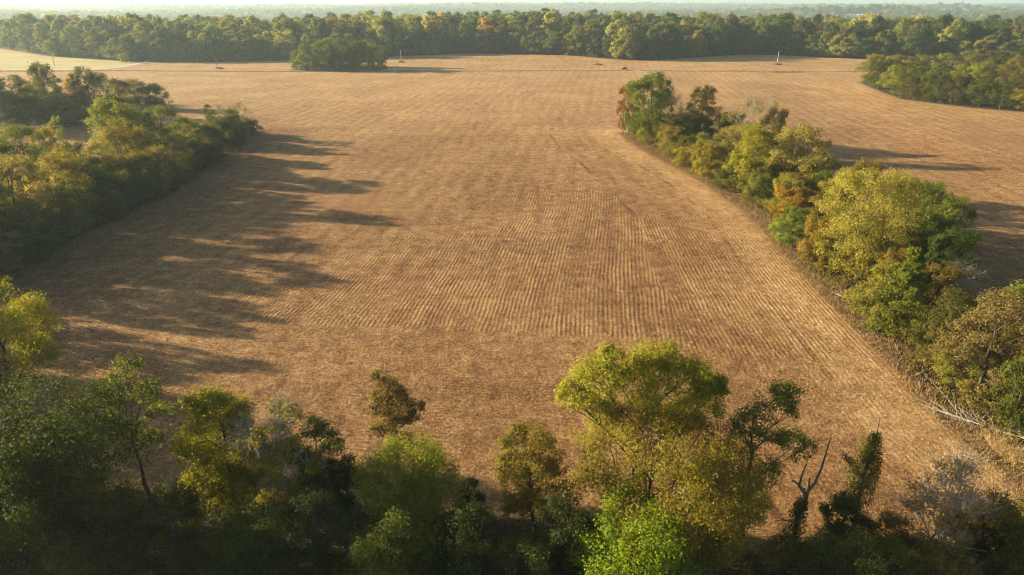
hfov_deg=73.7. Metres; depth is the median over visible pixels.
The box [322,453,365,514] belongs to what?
bush
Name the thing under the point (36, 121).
tree
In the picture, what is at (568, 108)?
field
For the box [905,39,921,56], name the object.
forest tree
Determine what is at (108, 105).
tree
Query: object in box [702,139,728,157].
shrub
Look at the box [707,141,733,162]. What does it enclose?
bush
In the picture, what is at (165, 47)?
forest tree
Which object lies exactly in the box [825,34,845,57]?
forest tree
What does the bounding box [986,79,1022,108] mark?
tree
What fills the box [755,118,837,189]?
tree
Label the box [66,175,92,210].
bush
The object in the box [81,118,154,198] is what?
tree
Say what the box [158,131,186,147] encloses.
bush
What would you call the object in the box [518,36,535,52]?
forest tree
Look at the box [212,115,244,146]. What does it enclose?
bush
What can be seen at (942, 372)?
tree
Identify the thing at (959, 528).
bush
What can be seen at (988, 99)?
undergrowth
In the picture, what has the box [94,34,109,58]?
forest tree
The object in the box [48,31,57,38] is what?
forest tree
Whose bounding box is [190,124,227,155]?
bush
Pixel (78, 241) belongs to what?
dry weeds
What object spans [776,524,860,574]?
bush
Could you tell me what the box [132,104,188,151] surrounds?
tree
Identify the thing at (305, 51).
tree
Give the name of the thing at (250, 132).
shrub
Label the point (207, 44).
forest tree
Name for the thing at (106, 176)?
tree
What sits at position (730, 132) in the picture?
tree
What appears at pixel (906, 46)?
forest tree
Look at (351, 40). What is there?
tree
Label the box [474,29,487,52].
forest tree
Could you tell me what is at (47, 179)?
bush
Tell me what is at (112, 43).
forest tree
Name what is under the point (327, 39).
tree
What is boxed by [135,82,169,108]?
tree
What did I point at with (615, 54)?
forest tree
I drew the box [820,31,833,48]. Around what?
forest tree
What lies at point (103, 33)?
forest tree
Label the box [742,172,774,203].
bush
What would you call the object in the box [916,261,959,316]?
bush
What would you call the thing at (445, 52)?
undergrowth
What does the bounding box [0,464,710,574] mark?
undergrowth
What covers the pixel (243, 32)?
forest tree
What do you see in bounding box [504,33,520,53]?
forest tree
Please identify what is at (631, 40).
forest tree
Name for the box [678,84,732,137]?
tree
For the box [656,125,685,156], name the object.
bush
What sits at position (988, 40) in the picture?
forest tree
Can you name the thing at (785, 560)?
bush
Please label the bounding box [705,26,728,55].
forest tree
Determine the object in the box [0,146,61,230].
tree
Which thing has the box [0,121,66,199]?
tree
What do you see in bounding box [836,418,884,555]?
ivy trunk
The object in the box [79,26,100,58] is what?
forest tree
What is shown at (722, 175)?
bush
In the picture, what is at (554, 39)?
forest tree
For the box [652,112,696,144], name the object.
tree
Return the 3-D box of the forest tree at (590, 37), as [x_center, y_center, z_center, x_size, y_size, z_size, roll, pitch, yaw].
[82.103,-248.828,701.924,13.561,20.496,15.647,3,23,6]
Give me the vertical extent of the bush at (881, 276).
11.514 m
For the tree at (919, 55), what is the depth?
562.34 m
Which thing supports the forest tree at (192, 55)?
on the ground at (504, 531)
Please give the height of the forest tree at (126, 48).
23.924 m
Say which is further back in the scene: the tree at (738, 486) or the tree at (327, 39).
the tree at (327, 39)
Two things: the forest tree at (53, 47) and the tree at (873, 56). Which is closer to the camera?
the tree at (873, 56)
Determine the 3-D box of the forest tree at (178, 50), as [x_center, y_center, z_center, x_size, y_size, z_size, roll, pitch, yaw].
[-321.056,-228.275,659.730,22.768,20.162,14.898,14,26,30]
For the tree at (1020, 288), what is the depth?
96.05 m
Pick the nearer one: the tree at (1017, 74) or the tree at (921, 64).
the tree at (1017, 74)
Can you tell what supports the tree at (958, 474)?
on the ground at (504, 531)
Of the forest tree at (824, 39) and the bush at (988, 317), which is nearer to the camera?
the bush at (988, 317)
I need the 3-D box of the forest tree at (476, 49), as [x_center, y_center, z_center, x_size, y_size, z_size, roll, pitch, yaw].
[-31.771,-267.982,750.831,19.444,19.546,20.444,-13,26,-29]
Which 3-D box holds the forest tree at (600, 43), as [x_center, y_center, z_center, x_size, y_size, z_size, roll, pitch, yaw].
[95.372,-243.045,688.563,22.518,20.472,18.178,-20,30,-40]
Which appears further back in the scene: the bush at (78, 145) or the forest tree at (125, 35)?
the forest tree at (125, 35)
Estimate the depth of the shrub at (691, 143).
231.93 m
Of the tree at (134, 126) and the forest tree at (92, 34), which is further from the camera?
the forest tree at (92, 34)
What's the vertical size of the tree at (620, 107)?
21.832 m
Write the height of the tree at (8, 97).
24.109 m
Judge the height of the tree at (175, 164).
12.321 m
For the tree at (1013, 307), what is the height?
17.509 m
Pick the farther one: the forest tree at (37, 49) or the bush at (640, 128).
the forest tree at (37, 49)
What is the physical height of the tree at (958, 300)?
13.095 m
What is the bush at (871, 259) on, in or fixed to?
on the ground at (504, 531)
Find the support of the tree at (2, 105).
on the ground at (504, 531)
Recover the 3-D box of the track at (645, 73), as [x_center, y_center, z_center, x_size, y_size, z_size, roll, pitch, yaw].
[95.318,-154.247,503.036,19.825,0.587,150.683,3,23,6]
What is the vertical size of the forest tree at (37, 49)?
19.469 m
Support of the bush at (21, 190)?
on the ground at (504, 531)
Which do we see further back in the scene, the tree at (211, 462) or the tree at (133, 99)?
the tree at (133, 99)
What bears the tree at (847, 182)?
on the ground at (504, 531)
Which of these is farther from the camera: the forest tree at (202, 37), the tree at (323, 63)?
the forest tree at (202, 37)
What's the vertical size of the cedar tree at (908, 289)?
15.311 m
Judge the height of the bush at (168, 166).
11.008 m
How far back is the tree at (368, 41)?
585.95 m
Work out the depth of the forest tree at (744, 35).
759.38 m
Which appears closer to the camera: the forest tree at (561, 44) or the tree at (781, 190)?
the tree at (781, 190)
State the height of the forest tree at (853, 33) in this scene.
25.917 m
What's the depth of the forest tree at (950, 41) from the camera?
678.23 m
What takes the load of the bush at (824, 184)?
on the ground at (504, 531)
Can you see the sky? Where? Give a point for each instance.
(1, 1)
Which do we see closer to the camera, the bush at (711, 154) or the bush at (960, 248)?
the bush at (960, 248)
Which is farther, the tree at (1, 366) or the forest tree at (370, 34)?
the forest tree at (370, 34)
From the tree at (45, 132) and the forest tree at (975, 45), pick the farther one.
the forest tree at (975, 45)
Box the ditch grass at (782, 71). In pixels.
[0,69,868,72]
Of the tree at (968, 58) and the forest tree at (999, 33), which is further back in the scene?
the forest tree at (999, 33)
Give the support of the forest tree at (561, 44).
on the ground at (504, 531)
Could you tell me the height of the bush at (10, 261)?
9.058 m
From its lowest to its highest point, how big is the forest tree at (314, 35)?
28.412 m
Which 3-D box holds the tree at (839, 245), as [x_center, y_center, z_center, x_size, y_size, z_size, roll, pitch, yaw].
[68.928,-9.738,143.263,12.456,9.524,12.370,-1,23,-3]
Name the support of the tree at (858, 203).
on the ground at (504, 531)
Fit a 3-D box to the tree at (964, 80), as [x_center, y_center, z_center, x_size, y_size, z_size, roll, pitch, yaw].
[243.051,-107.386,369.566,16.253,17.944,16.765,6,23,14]
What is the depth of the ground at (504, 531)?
95.56 m
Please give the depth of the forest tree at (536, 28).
729.99 m
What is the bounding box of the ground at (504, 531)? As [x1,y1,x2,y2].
[0,13,1023,574]
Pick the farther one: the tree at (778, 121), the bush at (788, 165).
the tree at (778, 121)
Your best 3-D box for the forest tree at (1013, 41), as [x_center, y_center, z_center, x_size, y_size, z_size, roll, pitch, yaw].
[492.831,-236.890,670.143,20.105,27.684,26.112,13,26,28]
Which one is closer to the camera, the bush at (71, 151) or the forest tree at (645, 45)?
the bush at (71, 151)
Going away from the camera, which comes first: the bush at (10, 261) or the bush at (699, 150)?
the bush at (10, 261)
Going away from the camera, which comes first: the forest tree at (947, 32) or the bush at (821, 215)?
the bush at (821, 215)
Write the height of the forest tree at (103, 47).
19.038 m
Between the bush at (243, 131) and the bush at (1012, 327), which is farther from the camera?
the bush at (243, 131)
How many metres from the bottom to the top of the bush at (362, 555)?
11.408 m
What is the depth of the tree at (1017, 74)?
395.25 m
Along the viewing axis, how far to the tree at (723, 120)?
250.03 m
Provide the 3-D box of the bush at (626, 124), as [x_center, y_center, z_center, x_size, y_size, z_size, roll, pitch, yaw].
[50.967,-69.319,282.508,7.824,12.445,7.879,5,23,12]
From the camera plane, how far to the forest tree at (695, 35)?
685.42 m
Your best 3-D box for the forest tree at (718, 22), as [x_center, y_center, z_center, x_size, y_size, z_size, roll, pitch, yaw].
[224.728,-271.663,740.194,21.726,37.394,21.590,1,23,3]
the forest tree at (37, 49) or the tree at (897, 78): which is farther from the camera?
the forest tree at (37, 49)
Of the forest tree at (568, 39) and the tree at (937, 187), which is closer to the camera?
the tree at (937, 187)
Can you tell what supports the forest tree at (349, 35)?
on the ground at (504, 531)
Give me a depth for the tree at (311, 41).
577.46 m
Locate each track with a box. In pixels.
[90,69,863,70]
[627,69,649,88]
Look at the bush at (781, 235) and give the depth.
151.88 m
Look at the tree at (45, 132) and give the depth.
190.04 m
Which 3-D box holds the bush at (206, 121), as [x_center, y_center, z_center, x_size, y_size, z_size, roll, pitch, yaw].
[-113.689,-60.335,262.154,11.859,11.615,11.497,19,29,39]
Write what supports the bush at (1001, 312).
on the ground at (504, 531)
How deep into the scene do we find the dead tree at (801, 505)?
63.05 m
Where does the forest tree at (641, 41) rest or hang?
on the ground at (504, 531)
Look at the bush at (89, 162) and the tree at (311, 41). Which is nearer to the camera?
the bush at (89, 162)
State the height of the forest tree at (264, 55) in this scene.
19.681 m
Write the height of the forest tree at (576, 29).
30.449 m
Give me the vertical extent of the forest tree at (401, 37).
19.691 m
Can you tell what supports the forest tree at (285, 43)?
on the ground at (504, 531)
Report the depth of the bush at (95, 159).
199.59 m
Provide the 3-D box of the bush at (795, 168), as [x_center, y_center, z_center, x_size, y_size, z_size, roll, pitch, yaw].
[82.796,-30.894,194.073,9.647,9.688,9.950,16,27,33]
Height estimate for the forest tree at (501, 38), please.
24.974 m
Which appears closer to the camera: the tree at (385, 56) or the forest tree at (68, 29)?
the tree at (385, 56)
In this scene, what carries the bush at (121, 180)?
on the ground at (504, 531)
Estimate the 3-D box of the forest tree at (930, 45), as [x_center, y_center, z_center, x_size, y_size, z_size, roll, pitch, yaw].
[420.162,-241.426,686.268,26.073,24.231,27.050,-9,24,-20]
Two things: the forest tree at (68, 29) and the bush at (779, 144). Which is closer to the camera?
the bush at (779, 144)
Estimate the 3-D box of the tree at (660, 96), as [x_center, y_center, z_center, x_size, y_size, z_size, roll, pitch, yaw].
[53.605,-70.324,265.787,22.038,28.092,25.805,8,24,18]
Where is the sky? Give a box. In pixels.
[0,0,1023,3]
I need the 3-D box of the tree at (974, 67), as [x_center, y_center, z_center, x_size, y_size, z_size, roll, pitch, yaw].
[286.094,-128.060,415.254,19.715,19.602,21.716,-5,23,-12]
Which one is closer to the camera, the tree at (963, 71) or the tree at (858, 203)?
the tree at (858, 203)
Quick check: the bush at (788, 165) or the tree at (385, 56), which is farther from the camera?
the tree at (385, 56)
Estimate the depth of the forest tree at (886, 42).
695.92 m
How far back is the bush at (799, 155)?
206.44 m
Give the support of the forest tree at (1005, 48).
on the ground at (504, 531)
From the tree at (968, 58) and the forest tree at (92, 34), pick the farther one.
the forest tree at (92, 34)
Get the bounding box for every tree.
[0,74,45,129]
[0,89,13,115]
[0,98,56,126]
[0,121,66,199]
[0,137,23,184]
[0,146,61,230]
[0,178,12,231]
[0,269,70,430]
[0,326,14,387]
[0,355,164,574]
[0,420,116,574]
[18,61,72,120]
[25,23,33,32]
[27,123,65,179]
[29,22,46,37]
[32,145,99,220]
[33,180,97,238]
[35,36,42,53]
[35,90,92,127]
[40,40,59,53]
[42,35,66,56]
[46,74,74,115]
[46,115,77,152]
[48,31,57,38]
[58,162,124,207]
[59,25,78,43]
[59,31,74,56]
[63,76,81,114]
[66,65,111,118]
[67,35,88,57]
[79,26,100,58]
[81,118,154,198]
[81,337,177,518]
[84,94,140,154]
[85,93,126,119]
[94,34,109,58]
[98,30,107,45]
[99,41,117,59]
[102,77,142,113]
[105,37,118,59]
[110,77,152,104]
[114,36,141,60]
[116,33,133,42]
[116,153,167,202]
[117,479,218,574]
[118,53,129,62]
[125,118,147,143]
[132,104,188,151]
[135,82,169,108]
[138,143,176,193]
[149,37,179,61]
[152,148,192,187]
[165,379,271,521]
[170,40,187,61]
[170,114,192,141]
[175,498,303,574]
[179,121,220,145]
[184,31,210,60]
[187,136,219,162]
[188,44,198,60]
[191,33,214,60]
[201,38,219,60]
[201,104,225,137]
[208,37,234,60]
[212,100,256,130]
[214,383,328,534]
[226,36,245,60]
[235,29,251,58]
[254,37,270,57]
[258,40,269,60]
[266,37,281,59]
[271,30,297,59]
[280,480,355,574]
[281,410,350,511]
[289,49,302,69]
[291,44,312,70]
[300,29,322,46]
[300,35,315,53]
[301,38,318,67]
[310,39,331,68]
[316,48,337,70]
[323,36,337,64]
[325,39,349,66]
[326,32,346,52]
[333,23,356,40]
[336,46,355,71]
[339,36,360,61]
[342,33,356,49]
[343,40,366,68]
[344,425,478,537]
[358,38,375,64]
[363,30,383,47]
[364,42,384,67]
[366,360,425,474]
[374,48,388,68]
[376,25,391,55]
[389,38,396,55]
[392,37,403,55]
[394,36,408,54]
[407,26,423,53]
[420,495,502,574]
[439,30,455,53]
[456,22,474,52]
[473,35,483,52]
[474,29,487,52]
[490,30,508,53]
[490,417,577,543]
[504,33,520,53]
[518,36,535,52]
[524,30,545,53]
[529,25,545,53]
[532,487,600,574]
[540,29,566,54]
[553,337,734,529]
[558,36,569,53]
[558,471,715,574]
[560,32,582,54]
[561,392,760,557]
[568,24,585,54]
[569,31,587,55]
[585,35,595,52]
[587,37,601,56]
[597,37,612,56]
[601,29,617,57]
[609,28,626,58]
[615,85,633,133]
[616,23,642,59]
[621,71,677,139]
[632,37,644,58]
[640,33,655,53]
[643,26,662,58]
[649,21,674,57]
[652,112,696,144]
[657,84,686,121]
[661,21,678,55]
[661,42,672,58]
[671,41,684,57]
[677,451,775,574]
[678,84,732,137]
[679,36,698,56]
[690,29,704,56]
[696,25,709,54]
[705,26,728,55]
[710,375,819,540]
[712,20,727,45]
[712,122,758,170]
[713,111,745,144]
[720,122,780,188]
[726,91,779,132]
[733,22,752,52]
[755,22,770,53]
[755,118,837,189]
[757,104,789,145]
[762,32,783,54]
[762,180,820,220]
[775,437,830,574]
[787,28,804,54]
[801,193,846,222]
[802,35,821,55]
[804,34,819,55]
[805,170,837,207]
[809,165,929,279]
[812,222,859,263]
[816,34,833,56]
[818,167,872,215]
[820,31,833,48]
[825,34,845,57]
[837,35,865,57]
[839,164,872,196]
[843,32,857,56]
[843,184,890,233]
[845,157,884,202]
[852,53,889,82]
[857,36,877,58]
[858,192,913,214]
[858,246,937,340]
[861,57,899,88]
[870,208,924,254]
[873,37,892,57]
[875,32,888,54]
[875,63,917,94]
[879,204,925,240]
[882,177,924,214]
[882,437,1015,571]
[885,54,907,78]
[886,204,962,261]
[887,36,903,54]
[891,37,901,55]
[892,177,955,250]
[897,284,989,365]
[899,73,931,98]
[900,28,926,55]
[900,56,919,73]
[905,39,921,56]
[907,59,932,82]
[909,53,926,61]
[909,376,1023,444]
[910,236,945,311]
[914,54,944,73]
[916,35,945,56]
[919,67,957,101]
[924,191,977,256]
[926,62,953,88]
[928,281,1023,405]
[928,334,1003,393]
[933,256,993,304]
[934,24,962,51]
[936,37,955,58]
[936,52,952,67]
[939,54,963,73]
[942,72,976,104]
[944,63,979,88]
[951,40,974,57]
[959,51,980,65]
[959,52,986,67]
[966,61,996,90]
[966,77,1000,106]
[970,39,987,58]
[979,34,1000,59]
[982,49,1006,68]
[983,55,1008,78]
[984,278,1023,357]
[986,63,1022,89]
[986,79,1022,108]
[988,353,1023,438]
[990,30,1010,50]
[994,41,1014,57]
[1002,54,1023,80]
[1004,66,1023,91]
[1005,32,1023,58]
[1005,50,1023,70]
[1008,84,1023,110]
[1014,39,1023,55]
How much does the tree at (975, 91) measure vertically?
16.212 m
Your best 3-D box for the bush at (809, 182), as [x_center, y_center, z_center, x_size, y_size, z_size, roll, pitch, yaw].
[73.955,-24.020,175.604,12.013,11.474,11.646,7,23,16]
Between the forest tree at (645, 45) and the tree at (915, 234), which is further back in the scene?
the forest tree at (645, 45)
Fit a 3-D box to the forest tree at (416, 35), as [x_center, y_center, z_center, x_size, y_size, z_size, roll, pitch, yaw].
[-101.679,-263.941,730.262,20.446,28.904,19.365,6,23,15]
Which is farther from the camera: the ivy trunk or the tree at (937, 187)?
the tree at (937, 187)
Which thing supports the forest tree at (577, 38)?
on the ground at (504, 531)
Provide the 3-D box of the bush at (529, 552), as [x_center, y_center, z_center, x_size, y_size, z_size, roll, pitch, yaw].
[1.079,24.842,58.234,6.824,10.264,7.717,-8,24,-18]
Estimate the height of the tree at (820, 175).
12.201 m
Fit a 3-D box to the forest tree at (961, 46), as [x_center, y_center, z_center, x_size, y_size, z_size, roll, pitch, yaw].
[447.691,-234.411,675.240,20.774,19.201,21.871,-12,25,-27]
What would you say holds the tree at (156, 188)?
on the ground at (504, 531)
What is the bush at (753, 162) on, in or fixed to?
on the ground at (504, 531)
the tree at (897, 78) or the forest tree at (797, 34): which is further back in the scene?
the forest tree at (797, 34)
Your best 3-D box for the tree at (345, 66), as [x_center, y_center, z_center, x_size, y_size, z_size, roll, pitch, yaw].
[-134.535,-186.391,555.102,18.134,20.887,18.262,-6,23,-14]
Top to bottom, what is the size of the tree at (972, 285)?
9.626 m
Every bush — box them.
[0,239,27,281]
[6,181,51,214]
[32,168,62,182]
[54,148,80,158]
[65,155,100,169]
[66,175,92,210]
[68,141,92,156]
[83,152,113,165]
[105,170,145,207]
[111,147,136,166]
[144,155,180,188]
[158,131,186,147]
[165,141,195,175]
[177,138,220,169]
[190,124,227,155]
[198,143,227,165]
[200,116,227,138]
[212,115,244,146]
[221,112,249,141]
[224,108,243,133]
[244,118,263,134]
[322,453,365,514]
[322,497,444,574]
[455,474,486,520]
[483,522,569,574]
[625,106,640,133]
[634,118,646,137]
[637,116,657,142]
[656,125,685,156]
[659,120,685,144]
[671,146,697,167]
[685,113,712,137]
[685,131,699,143]
[686,131,710,158]
[688,140,717,174]
[691,142,726,178]
[705,167,740,189]
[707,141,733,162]
[735,525,828,574]
[736,155,763,193]
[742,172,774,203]
[761,126,785,147]
[762,165,789,198]
[762,174,813,216]
[763,159,796,187]
[764,205,812,246]
[766,142,802,162]
[773,172,802,197]
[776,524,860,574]
[777,146,808,175]
[777,170,821,203]
[790,165,816,176]
[791,212,832,241]
[795,212,842,269]
[804,180,842,218]
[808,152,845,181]
[814,525,919,574]
[817,486,880,560]
[841,260,911,324]
[846,233,895,280]
[867,506,931,572]
[875,244,919,297]
[896,221,949,259]
[900,515,985,574]
[909,317,964,355]
[913,249,967,294]
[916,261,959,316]
[925,224,985,278]
[926,509,1014,561]
[927,472,1023,574]
[936,299,1003,348]
[961,514,1023,574]
[974,322,1021,372]
[980,492,1023,565]
[983,286,1023,346]
[1001,347,1022,406]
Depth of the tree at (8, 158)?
176.16 m
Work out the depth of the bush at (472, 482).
70.32 m
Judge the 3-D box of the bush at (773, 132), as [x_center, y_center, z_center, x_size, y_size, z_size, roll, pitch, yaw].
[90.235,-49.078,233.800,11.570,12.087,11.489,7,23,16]
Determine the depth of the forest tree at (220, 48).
661.35 m
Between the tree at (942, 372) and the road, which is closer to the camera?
the tree at (942, 372)
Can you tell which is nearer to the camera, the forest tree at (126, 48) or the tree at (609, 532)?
the tree at (609, 532)
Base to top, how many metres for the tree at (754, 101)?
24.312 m
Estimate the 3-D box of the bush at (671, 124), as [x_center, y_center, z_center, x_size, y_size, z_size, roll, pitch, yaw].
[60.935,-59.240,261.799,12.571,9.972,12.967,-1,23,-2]
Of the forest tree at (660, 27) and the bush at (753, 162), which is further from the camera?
the forest tree at (660, 27)
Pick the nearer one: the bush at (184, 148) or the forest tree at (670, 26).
the bush at (184, 148)
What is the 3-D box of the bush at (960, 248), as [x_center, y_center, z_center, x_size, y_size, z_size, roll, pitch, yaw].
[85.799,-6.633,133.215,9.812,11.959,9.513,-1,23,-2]
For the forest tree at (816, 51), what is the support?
on the ground at (504, 531)
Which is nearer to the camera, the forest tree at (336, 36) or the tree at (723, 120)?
the tree at (723, 120)
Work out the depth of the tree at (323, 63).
552.70 m
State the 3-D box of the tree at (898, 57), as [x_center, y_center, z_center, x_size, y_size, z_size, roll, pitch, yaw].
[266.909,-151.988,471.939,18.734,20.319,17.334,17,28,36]
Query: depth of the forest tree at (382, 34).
698.17 m
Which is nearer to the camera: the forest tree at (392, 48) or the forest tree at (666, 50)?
the forest tree at (666, 50)
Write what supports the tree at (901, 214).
on the ground at (504, 531)
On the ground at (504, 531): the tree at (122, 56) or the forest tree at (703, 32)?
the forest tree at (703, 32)
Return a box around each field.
[0,8,1017,71]
[0,70,1023,574]
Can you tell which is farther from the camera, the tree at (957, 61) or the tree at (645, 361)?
the tree at (957, 61)
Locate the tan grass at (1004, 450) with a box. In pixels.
[979,421,1023,472]
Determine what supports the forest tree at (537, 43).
on the ground at (504, 531)
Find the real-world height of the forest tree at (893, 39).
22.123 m
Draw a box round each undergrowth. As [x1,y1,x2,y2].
[0,90,174,124]
[0,126,255,268]
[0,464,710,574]
[30,45,1006,61]
[292,60,381,70]
[627,129,1023,469]
[711,545,1022,574]
[861,64,1020,108]
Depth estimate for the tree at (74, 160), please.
160.81 m
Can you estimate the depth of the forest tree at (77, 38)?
697.26 m
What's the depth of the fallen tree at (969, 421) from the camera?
88.53 m
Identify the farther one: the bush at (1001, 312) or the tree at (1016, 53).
the tree at (1016, 53)
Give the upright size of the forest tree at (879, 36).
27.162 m
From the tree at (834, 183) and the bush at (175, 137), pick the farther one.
the bush at (175, 137)
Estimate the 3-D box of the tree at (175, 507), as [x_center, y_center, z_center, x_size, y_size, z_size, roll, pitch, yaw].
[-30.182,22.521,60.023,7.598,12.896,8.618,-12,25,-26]
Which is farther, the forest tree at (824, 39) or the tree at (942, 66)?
the forest tree at (824, 39)
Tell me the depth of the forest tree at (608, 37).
670.08 m
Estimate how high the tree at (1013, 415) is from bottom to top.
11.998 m
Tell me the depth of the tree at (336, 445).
68.42 m
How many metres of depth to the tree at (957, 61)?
493.17 m
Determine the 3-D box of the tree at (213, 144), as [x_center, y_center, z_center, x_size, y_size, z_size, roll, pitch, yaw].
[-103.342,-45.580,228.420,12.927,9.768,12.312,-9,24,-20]
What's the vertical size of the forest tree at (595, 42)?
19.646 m
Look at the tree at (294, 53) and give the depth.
566.82 m
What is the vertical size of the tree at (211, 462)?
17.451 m
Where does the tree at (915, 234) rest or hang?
on the ground at (504, 531)
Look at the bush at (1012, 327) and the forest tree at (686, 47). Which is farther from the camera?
the forest tree at (686, 47)
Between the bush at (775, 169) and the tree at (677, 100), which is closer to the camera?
the bush at (775, 169)
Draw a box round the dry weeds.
[0,131,1023,574]
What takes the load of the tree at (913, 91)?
on the ground at (504, 531)
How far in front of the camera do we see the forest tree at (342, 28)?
688.02 m
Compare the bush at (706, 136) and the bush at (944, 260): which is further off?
the bush at (706, 136)
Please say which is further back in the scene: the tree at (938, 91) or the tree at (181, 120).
the tree at (938, 91)
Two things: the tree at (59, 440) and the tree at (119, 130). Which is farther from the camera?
the tree at (119, 130)
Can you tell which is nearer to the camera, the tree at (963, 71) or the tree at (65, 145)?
the tree at (65, 145)
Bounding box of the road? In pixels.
[7,60,151,69]
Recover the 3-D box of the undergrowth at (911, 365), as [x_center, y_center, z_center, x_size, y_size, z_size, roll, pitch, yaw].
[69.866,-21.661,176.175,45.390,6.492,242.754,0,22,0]
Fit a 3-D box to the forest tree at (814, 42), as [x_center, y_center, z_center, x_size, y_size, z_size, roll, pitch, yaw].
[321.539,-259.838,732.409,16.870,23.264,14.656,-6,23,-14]
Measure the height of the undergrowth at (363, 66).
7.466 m
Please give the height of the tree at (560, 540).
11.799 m
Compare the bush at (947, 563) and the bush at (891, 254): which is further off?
the bush at (891, 254)
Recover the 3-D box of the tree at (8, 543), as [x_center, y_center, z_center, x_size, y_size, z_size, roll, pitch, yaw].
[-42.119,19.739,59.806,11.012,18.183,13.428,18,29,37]
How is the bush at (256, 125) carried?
on the ground at (504, 531)
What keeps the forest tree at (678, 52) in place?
on the ground at (504, 531)
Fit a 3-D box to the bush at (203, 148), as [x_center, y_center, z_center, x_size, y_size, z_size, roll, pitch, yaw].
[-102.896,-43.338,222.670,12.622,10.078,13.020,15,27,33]
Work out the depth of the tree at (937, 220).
136.78 m
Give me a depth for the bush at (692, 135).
255.66 m
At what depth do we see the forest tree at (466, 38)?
735.27 m
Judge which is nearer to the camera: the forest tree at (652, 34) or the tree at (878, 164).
the tree at (878, 164)
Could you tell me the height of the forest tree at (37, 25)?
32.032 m
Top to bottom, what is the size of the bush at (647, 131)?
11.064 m
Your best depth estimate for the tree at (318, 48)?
558.85 m
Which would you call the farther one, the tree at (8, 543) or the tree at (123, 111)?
the tree at (123, 111)
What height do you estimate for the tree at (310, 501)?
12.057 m
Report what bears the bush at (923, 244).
on the ground at (504, 531)
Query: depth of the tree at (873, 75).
431.69 m
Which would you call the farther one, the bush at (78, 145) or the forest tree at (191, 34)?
the forest tree at (191, 34)
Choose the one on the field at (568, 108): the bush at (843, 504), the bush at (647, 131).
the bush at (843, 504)
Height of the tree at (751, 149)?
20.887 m
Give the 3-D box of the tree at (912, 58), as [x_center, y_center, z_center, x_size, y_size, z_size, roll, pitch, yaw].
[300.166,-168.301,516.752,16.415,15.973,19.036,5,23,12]
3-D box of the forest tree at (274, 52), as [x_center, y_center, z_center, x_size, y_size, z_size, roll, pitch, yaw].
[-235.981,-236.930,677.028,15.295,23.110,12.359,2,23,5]
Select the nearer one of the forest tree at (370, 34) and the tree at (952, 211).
the tree at (952, 211)
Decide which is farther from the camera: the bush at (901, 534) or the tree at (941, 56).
the tree at (941, 56)
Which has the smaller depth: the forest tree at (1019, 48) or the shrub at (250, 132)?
the shrub at (250, 132)
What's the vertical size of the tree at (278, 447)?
18.216 m
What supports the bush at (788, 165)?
on the ground at (504, 531)
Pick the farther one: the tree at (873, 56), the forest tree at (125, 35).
the forest tree at (125, 35)
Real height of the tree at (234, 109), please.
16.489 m
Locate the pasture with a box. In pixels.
[0,50,140,70]
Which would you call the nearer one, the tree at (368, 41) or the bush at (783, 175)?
the bush at (783, 175)
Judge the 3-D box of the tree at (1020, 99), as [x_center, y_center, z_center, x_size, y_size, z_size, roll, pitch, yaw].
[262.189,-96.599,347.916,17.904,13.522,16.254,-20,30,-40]
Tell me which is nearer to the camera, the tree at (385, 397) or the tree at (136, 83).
the tree at (385, 397)
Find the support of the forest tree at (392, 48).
on the ground at (504, 531)
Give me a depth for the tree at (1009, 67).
404.53 m
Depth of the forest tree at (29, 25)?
774.13 m
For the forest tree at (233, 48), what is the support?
on the ground at (504, 531)
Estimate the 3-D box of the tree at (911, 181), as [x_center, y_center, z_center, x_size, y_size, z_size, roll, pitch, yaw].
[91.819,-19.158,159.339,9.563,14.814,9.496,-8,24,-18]
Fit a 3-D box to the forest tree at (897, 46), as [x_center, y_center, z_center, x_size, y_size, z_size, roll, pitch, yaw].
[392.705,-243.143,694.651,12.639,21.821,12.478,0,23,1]
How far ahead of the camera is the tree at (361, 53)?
556.99 m
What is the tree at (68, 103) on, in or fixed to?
on the ground at (504, 531)
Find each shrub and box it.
[240,119,254,135]
[685,134,710,157]
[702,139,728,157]
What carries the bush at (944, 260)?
on the ground at (504, 531)
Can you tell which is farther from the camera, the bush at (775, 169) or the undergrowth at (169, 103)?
the undergrowth at (169, 103)
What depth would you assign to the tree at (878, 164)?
169.30 m
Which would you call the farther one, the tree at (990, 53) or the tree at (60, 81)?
the tree at (990, 53)
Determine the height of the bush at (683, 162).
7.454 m
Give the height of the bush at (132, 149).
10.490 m

